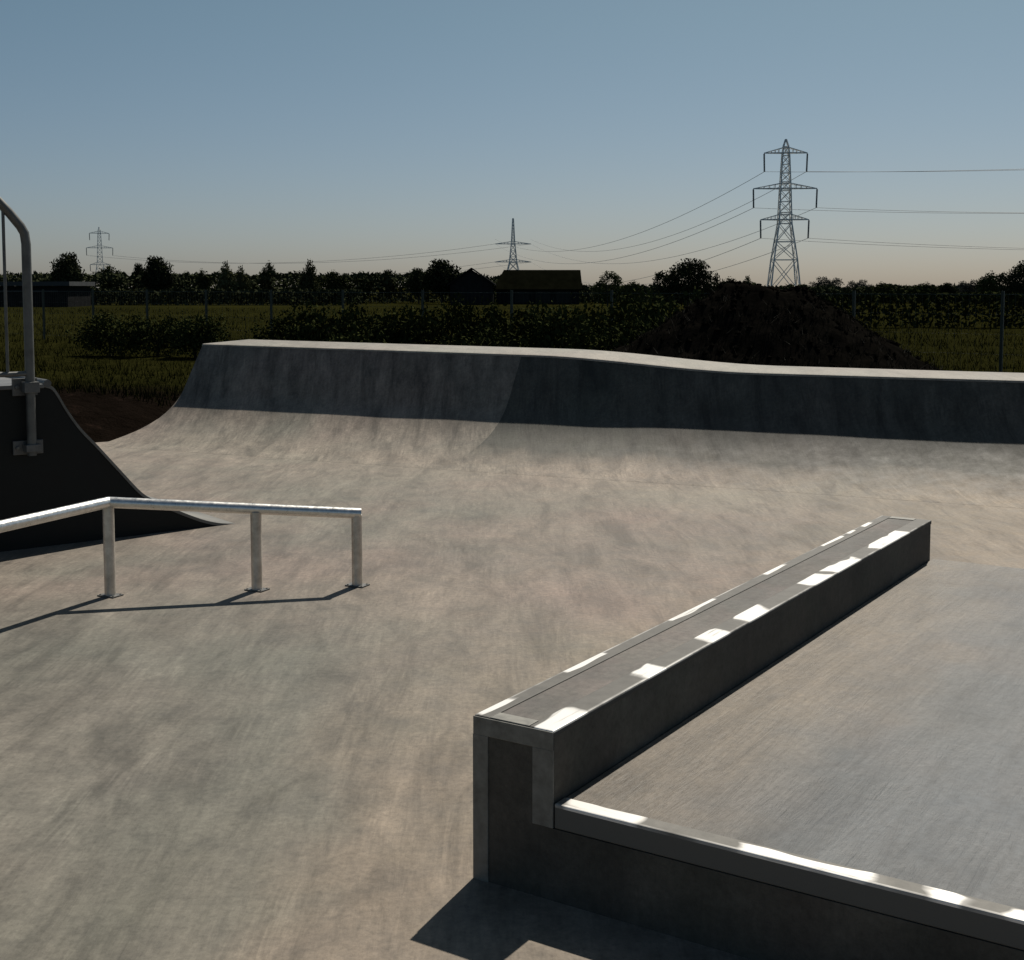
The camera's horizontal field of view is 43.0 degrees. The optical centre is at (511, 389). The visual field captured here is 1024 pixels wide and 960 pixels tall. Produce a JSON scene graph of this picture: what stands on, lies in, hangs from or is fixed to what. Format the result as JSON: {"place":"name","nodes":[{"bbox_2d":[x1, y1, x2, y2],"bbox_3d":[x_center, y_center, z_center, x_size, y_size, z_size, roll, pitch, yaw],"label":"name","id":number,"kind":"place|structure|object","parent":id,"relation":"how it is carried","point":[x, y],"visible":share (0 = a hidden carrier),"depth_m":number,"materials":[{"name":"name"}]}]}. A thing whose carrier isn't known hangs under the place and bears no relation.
{"place":"outdoors","nodes":[
{"label":"outdoors","id":0,"kind":"place"},
{"bbox_2d":[0,442,1023,959],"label":"skate floor","id":1,"kind":"structure","parent":0,"point":[204,754],"depth_m":5.32,"materials":[{"name":"concrete"}]},
{"bbox_2d":[0,197,234,551],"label":"quarter pipe","id":2,"kind":"object","parent":1,"relation":"on","point":[53,455],"visible":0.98,"depth_m":8.03,"materials":[{"name":"black paint"}]},
{"bbox_2d":[0,497,369,597],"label":"grind rail","id":3,"kind":"object","parent":1,"relation":"on","point":[108,505],"visible":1,"depth_m":6.79,"materials":[{"name":"metal"}]},
{"bbox_2d":[97,339,1023,507],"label":"concrete bank","id":4,"kind":"structure","parent":1,"relation":"on","point":[955,437],"depth_m":12.07,"materials":[{"name":"grey concrete"}]},
{"bbox_2d":[473,516,930,894],"bbox_3d":[0.983,0.995,4.977,0.253,0.476,3.645,3,5,33],"label":"grind ledge","id":5,"kind":"object","parent":1,"relation":"on","point":[541,749],"visible":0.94,"depth_m":3.93,"materials":[{"name":"concrete"}]},
{"bbox_2d":[533,559,1023,959],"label":"manual pad","id":6,"kind":"object","parent":1,"relation":"on","point":[850,786],"visible":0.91,"depth_m":3.40,"materials":[{"name":"concrete"}]},
{"bbox_2d":[0,288,1023,442],"bbox_3d":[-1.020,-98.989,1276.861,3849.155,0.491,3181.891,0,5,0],"label":"field","id":7,"kind":"structure","parent":0,"point":[100,417],"depth_m":35.53,"materials":[{"name":"green plant"}]},
{"bbox_2d":[0,282,94,306],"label":"long shed","id":8,"kind":"structure","parent":7,"relation":"on","point":[14,294],"depth_m":109.74,"materials":[{"name":"black"}]},
{"bbox_2d":[47,252,85,281],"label":"broadleaf tree","id":9,"kind":"object","parent":7,"relation":"on","point":[67,268],"visible":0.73,"depth_m":117.01,"materials":[{"name":"green plant"}]},
{"bbox_2d":[86,227,112,271],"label":"pylon","id":10,"kind":"object","parent":7,"relation":"on","point":[100,233],"visible":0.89,"depth_m":966.18,"materials":[{"name":"metal"}]},
{"bbox_2d":[65,309,143,355],"bbox_3d":[-9.586,-1.281,31.014,2.005,1.295,1.355,1,5,14],"label":"bush","id":11,"kind":"object","parent":7,"relation":"on","point":[96,331],"visible":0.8,"depth_m":30.82,"materials":[{"name":"green plant"}]},
{"bbox_2d":[95,264,125,302],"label":"loose tree","id":12,"kind":"object","parent":7,"relation":"on","point":[109,269],"visible":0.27,"depth_m":137.10,"materials":[{"name":"green plant"}]},
{"bbox_2d":[132,263,143,289],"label":"broadleaf tree","id":13,"kind":"object","parent":7,"relation":"on","point":[137,268],"visible":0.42,"depth_m":135.07,"materials":[{"name":"green plant"}]},
{"bbox_2d":[114,313,185,356],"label":"bush","id":14,"kind":"object","parent":7,"relation":"on","point":[147,336],"visible":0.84,"depth_m":30.23,"materials":[{"name":"green plant"}]},
{"bbox_2d":[139,255,177,303],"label":"broadleaf tree","id":15,"kind":"object","parent":7,"relation":"on","point":[156,275],"visible":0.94,"depth_m":126.91,"materials":[{"name":"green plant"}]},
{"bbox_2d":[175,271,192,296],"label":"loose tree","id":16,"kind":"object","parent":7,"relation":"on","point":[184,282],"visible":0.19,"depth_m":138.25,"materials":[{"name":"green plant"}]},
{"bbox_2d":[159,310,231,357],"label":"bush","id":17,"kind":"object","parent":7,"relation":"on","point":[184,335],"visible":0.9,"depth_m":29.43,"materials":[{"name":"green plant"}]},
{"bbox_2d":[194,268,211,295],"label":"loose tree","id":18,"kind":"object","parent":7,"relation":"on","point":[200,275],"visible":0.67,"depth_m":132.31,"materials":[{"name":"green plant"}]},
{"bbox_2d":[90,287,362,304],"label":"hedge","id":19,"kind":"object","parent":7,"relation":"on","point":[188,292],"visible":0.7,"depth_m":120.10,"materials":[{"name":"green plant"}]},
{"bbox_2d":[216,260,238,303],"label":"pointed tree","id":20,"kind":"object","parent":7,"relation":"on","point":[228,281],"visible":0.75,"depth_m":129.22,"materials":[{"name":"green plant"}]},
{"bbox_2d":[234,265,251,302],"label":"pointed tree","id":21,"kind":"object","parent":7,"relation":"on","point":[243,283],"visible":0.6,"depth_m":130.27,"materials":[{"name":"green plant"}]},
{"bbox_2d":[259,263,276,292],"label":"loose tree","id":22,"kind":"object","parent":7,"relation":"on","point":[269,270],"visible":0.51,"depth_m":136.26,"materials":[{"name":"green plant"}]},
{"bbox_2d":[237,310,323,340],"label":"bush","id":23,"kind":"object","parent":7,"relation":"on","point":[276,332],"visible":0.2,"depth_m":25.32,"materials":[{"name":"green plant"}]},
{"bbox_2d":[296,258,320,299],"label":"pointed tree","id":24,"kind":"object","parent":7,"relation":"on","point":[308,281],"visible":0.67,"depth_m":128.19,"materials":[{"name":"green plant"}]},
{"bbox_2d":[282,297,381,342],"bbox_3d":[-3.416,-0.857,24.359,2.231,1.797,1.425,1,5,14],"label":"bush","id":25,"kind":"object","parent":7,"relation":"on","point":[306,331],"visible":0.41,"depth_m":24.14,"materials":[{"name":"green plant"}]},
{"bbox_2d":[319,270,349,299],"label":"loose tree","id":26,"kind":"object","parent":7,"relation":"on","point":[334,280],"visible":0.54,"depth_m":130.21,"materials":[{"name":"green plant"}]},
{"bbox_2d":[310,323,390,343],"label":"bush","id":27,"kind":"object","parent":7,"relation":"on","point":[357,339],"visible":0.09,"depth_m":21.42,"materials":[{"name":"green plant"}]},
{"bbox_2d":[350,272,375,302],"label":"loose tree","id":28,"kind":"object","parent":7,"relation":"on","point":[369,289],"visible":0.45,"depth_m":136.13,"materials":[{"name":"green plant"}]},
{"bbox_2d":[377,269,397,302],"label":"broadleaf tree","id":29,"kind":"object","parent":7,"relation":"on","point":[389,272],"visible":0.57,"depth_m":135.21,"materials":[{"name":"green plant"}]},
{"bbox_2d":[360,296,444,343],"bbox_3d":[-2.065,-0.934,24.929,1.828,1.728,1.381,0,5,0],"label":"bush","id":30,"kind":"object","parent":7,"relation":"on","point":[393,332],"visible":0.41,"depth_m":24.69,"materials":[{"name":"green plant"}]},
{"bbox_2d":[405,268,428,303],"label":"broadleaf tree","id":31,"kind":"object","parent":7,"relation":"on","point":[413,283],"visible":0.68,"depth_m":131.12,"materials":[{"name":"green plant"}]},
{"bbox_2d":[419,258,461,302],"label":"broadleaf tree","id":32,"kind":"object","parent":7,"relation":"on","point":[440,275],"visible":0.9,"depth_m":125.78,"materials":[{"name":"green plant"}]},
{"bbox_2d":[399,293,507,345],"bbox_3d":[-1.110,-0.840,23.784,2.100,1.876,1.419,0,5,0],"label":"bush","id":33,"kind":"object","parent":7,"relation":"on","point":[464,324],"visible":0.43,"depth_m":23.67,"materials":[{"name":"green plant"}]},
{"bbox_2d":[447,268,495,304],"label":"outbuilding","id":34,"kind":"structure","parent":7,"relation":"on","point":[470,280],"depth_m":122.63,"materials":[{"name":"black paint"}]},
{"bbox_2d":[436,322,534,347],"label":"bush","id":35,"kind":"object","parent":7,"relation":"on","point":[492,335],"visible":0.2,"depth_m":21.13,"materials":[{"name":"green plant"}]},
{"bbox_2d":[0,270,1012,303],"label":"woodland","id":36,"kind":"object","parent":7,"relation":"on","point":[586,291],"visible":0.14,"depth_m":133.74,"materials":[{"name":"green plant"}]},
{"bbox_2d":[0,306,1023,407],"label":"rough grass","id":37,"kind":"structure","parent":7,"relation":"on","point":[104,388],"depth_m":29.54,"materials":[{"name":"green plant"}]},
{"bbox_2d":[1,289,1023,372],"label":"fence","id":38,"kind":"object","parent":37,"relation":"on","point":[1001,314],"visible":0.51,"depth_m":31.24,"materials":[{"name":"metal"}]},
{"bbox_2d":[495,218,529,269],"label":"pylon","id":39,"kind":"object","parent":7,"relation":"on","point":[514,243],"visible":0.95,"depth_m":866.56,"materials":[{"name":"metal"}]},
{"bbox_2d":[87,244,491,262],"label":"power line","id":40,"kind":"object","parent":39,"relation":"hanging from","point":[313,261],"visible":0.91,"depth_m":904.27,"materials":[{"name":"metal"}]},
{"bbox_2d":[113,244,527,262],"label":"power line","id":41,"kind":"object","parent":39,"relation":"hanging from","point":[345,261],"visible":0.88,"depth_m":906.94,"materials":[{"name":"metal"}]},
{"bbox_2d":[473,298,557,348],"bbox_3d":[0.125,-0.871,24.586,2.231,1.745,1.425,0,5,0],"label":"bush","id":42,"kind":"object","parent":7,"relation":"on","point":[497,313],"visible":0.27,"depth_m":24.43,"materials":[{"name":"green plant"}]},
{"bbox_2d":[494,270,581,303],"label":"barn","id":43,"kind":"structure","parent":7,"relation":"on","point":[558,286],"depth_m":126.02,"materials":[{"name":"black paint"}]},
{"bbox_2d":[515,291,570,302],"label":"door","id":44,"kind":"structure","parent":43,"relation":"in","point":[561,296],"depth_m":125.92,"materials":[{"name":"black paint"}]},
{"bbox_2d":[520,294,613,348],"bbox_3d":[0.962,-0.804,23.593,1.748,1.860,1.321,1,5,14],"label":"bush","id":45,"kind":"object","parent":7,"relation":"on","point":[548,330],"visible":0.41,"depth_m":23.50,"materials":[{"name":"green plant"}]},
{"bbox_2d":[552,317,643,350],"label":"bush","id":46,"kind":"object","parent":7,"relation":"on","point":[608,342],"visible":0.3,"depth_m":20.77,"materials":[{"name":"green plant"}]},
{"bbox_2d":[593,270,623,304],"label":"arching tree","id":47,"kind":"object","parent":7,"relation":"on","point":[604,294],"visible":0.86,"depth_m":119.50,"materials":[{"name":"green plant"}]},
{"bbox_2d":[570,287,667,340],"bbox_3d":[1.990,-0.912,24.178,2.291,2.008,1.548,0,5,0],"label":"bush","id":48,"kind":"object","parent":7,"relation":"on","point":[616,316],"visible":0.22,"depth_m":23.99,"materials":[{"name":"green plant"}]},
{"bbox_2d":[620,280,644,299],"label":"loose tree","id":49,"kind":"object","parent":7,"relation":"on","point":[632,286],"visible":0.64,"depth_m":116.39,"materials":[{"name":"green plant"}]},
{"bbox_2d":[629,305,673,338],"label":"bush","id":50,"kind":"object","parent":7,"relation":"on","point":[646,329],"visible":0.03,"depth_m":20.32,"materials":[{"name":"green plant"}]},
{"bbox_2d":[622,285,706,340],"bbox_3d":[2.775,-0.838,22.826,2.231,2.019,1.425,0,5,0],"label":"bush","id":51,"kind":"object","parent":7,"relation":"on","point":[657,307],"visible":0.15,"depth_m":22.64,"materials":[{"name":"green plant"}]},
{"bbox_2d":[652,258,723,307],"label":"spreading tree","id":52,"kind":"object","parent":7,"relation":"on","point":[698,274],"visible":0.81,"depth_m":95.31,"materials":[{"name":"green plant"}]},
{"bbox_2d":[719,276,736,282],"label":"loose tree","id":53,"kind":"object","parent":7,"relation":"on","point":[728,279],"visible":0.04,"depth_m":97.59,"materials":[{"name":"green plant"}]},
{"bbox_2d":[742,275,754,284],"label":"pointed tree","id":54,"kind":"object","parent":7,"relation":"on","point":[747,279],"visible":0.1,"depth_m":111.56,"materials":[{"name":"green plant"}]},
{"bbox_2d":[612,280,943,370],"bbox_3d":[3.350,-0.588,17.408,8.400,1.774,8.400,0,5,0],"label":"spoil heap","id":55,"kind":"object","parent":7,"relation":"on","point":[691,335],"visible":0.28,"depth_m":16.49,"materials":[{"name":"brown soil"}]},
{"bbox_2d":[605,289,959,370],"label":"dry weeds","id":56,"kind":"object","parent":55,"relation":"on","point":[855,347],"visible":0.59,"depth_m":16.56,"materials":[{"name":"green plant"}]},
{"bbox_2d":[753,139,817,285],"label":"pylon","id":57,"kind":"object","parent":7,"relation":"on","point":[790,188],"visible":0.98,"depth_m":394.59,"materials":[{"name":"metal"}]},
{"bbox_2d":[499,208,752,263],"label":"power line","id":58,"kind":"object","parent":57,"relation":"hanging from","point":[644,251],"visible":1,"depth_m":506.94,"materials":[{"name":"metal"}]},
{"bbox_2d":[495,238,760,281],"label":"power line","id":59,"kind":"object","parent":57,"relation":"hanging from","point":[703,260],"visible":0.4,"depth_m":438.37,"materials":[{"name":"metal"}]},
{"bbox_2d":[495,172,763,251],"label":"power line","id":60,"kind":"object","parent":57,"relation":"hanging from","point":[643,231],"visible":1,"depth_m":513.97,"materials":[{"name":"metal"}]},
{"bbox_2d":[533,172,804,251],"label":"power line","id":61,"kind":"object","parent":57,"relation":"hanging from","point":[677,233],"visible":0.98,"depth_m":523.52,"materials":[{"name":"metal"}]},
{"bbox_2d":[533,238,807,285],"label":"power line","id":62,"kind":"object","parent":57,"relation":"hanging from","point":[719,269],"visible":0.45,"depth_m":458.22,"materials":[{"name":"metal"}]},
{"bbox_2d":[535,208,814,263],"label":"power line","id":63,"kind":"object","parent":57,"relation":"hanging from","point":[683,254],"visible":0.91,"depth_m":530.03,"materials":[{"name":"metal"}]},
{"bbox_2d":[762,238,1022,249],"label":"power line","id":64,"kind":"object","parent":57,"relation":"hanging from","point":[895,245],"visible":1,"depth_m":368.39,"materials":[{"name":"metal"}]},
{"bbox_2d":[764,208,1023,213],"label":"power line","id":65,"kind":"object","parent":57,"relation":"hanging from","point":[901,212],"visible":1,"depth_m":364.42,"materials":[{"name":"metal"}]},
{"bbox_2d":[807,170,1007,171],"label":"power line","id":66,"kind":"object","parent":57,"relation":"hanging from","point":[914,171],"visible":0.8,"depth_m":369.30,"materials":[{"name":"metal"}]},
{"bbox_2d":[811,238,1004,247],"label":"power line","id":67,"kind":"object","parent":57,"relation":"hanging from","point":[918,244],"visible":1,"depth_m":372.88,"materials":[{"name":"metal"}]},
{"bbox_2d":[832,208,1006,212],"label":"power line","id":68,"kind":"object","parent":57,"relation":"hanging from","point":[929,211],"visible":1,"depth_m":370.81,"materials":[{"name":"metal"}]},
{"bbox_2d":[882,169,1012,171],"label":"power line","id":69,"kind":"object","parent":57,"relation":"hanging from","point":[952,170],"visible":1,"depth_m":356.30,"materials":[{"name":"metal"}]},
{"bbox_2d":[808,276,843,295],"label":"sparse tree","id":70,"kind":"object","parent":7,"relation":"on","point":[826,281],"visible":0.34,"depth_m":139.38,"materials":[{"name":"green plant"}]},
{"bbox_2d":[847,279,871,299],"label":"sparse tree","id":71,"kind":"object","parent":7,"relation":"on","point":[860,284],"visible":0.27,"depth_m":137.35,"materials":[{"name":"green plant"}]},
{"bbox_2d":[870,281,894,303],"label":"loose tree","id":72,"kind":"object","parent":7,"relation":"on","point":[882,287],"visible":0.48,"depth_m":127.37,"materials":[{"name":"green plant"}]},
{"bbox_2d":[816,289,1023,327],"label":"hedge","id":73,"kind":"object","parent":7,"relation":"on","point":[940,305],"visible":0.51,"depth_m":53.02,"materials":[{"name":"green plant"}]},
{"bbox_2d":[910,283,937,305],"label":"loose tree","id":74,"kind":"object","parent":7,"relation":"on","point":[923,288],"visible":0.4,"depth_m":117.41,"materials":[{"name":"green plant"}]},
{"bbox_2d":[937,282,959,302],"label":"broadleaf tree","id":75,"kind":"object","parent":7,"relation":"on","point":[946,287],"visible":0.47,"depth_m":115.34,"materials":[{"name":"green plant"}]},
{"bbox_2d":[956,279,980,305],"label":"sparse tree","id":76,"kind":"object","parent":7,"relation":"on","point":[967,287],"visible":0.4,"depth_m":107.48,"materials":[{"name":"green plant"}]},
{"bbox_2d":[975,270,1001,303],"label":"loose tree","id":77,"kind":"object","parent":7,"relation":"on","point":[988,282],"visible":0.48,"depth_m":105.43,"materials":[{"name":"green plant"}]},
{"bbox_2d":[995,260,1023,305],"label":"spreading tree","id":78,"kind":"object","parent":7,"relation":"on","point":[1011,281],"visible":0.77,"depth_m":99.34,"materials":[{"name":"green plant"}]},
{"bbox_2d":[0,0,1023,287],"label":"sky","id":79,"kind":"structure","parent":0,"point":[252,134],"materials":[{"name":"blue"}]}
]}

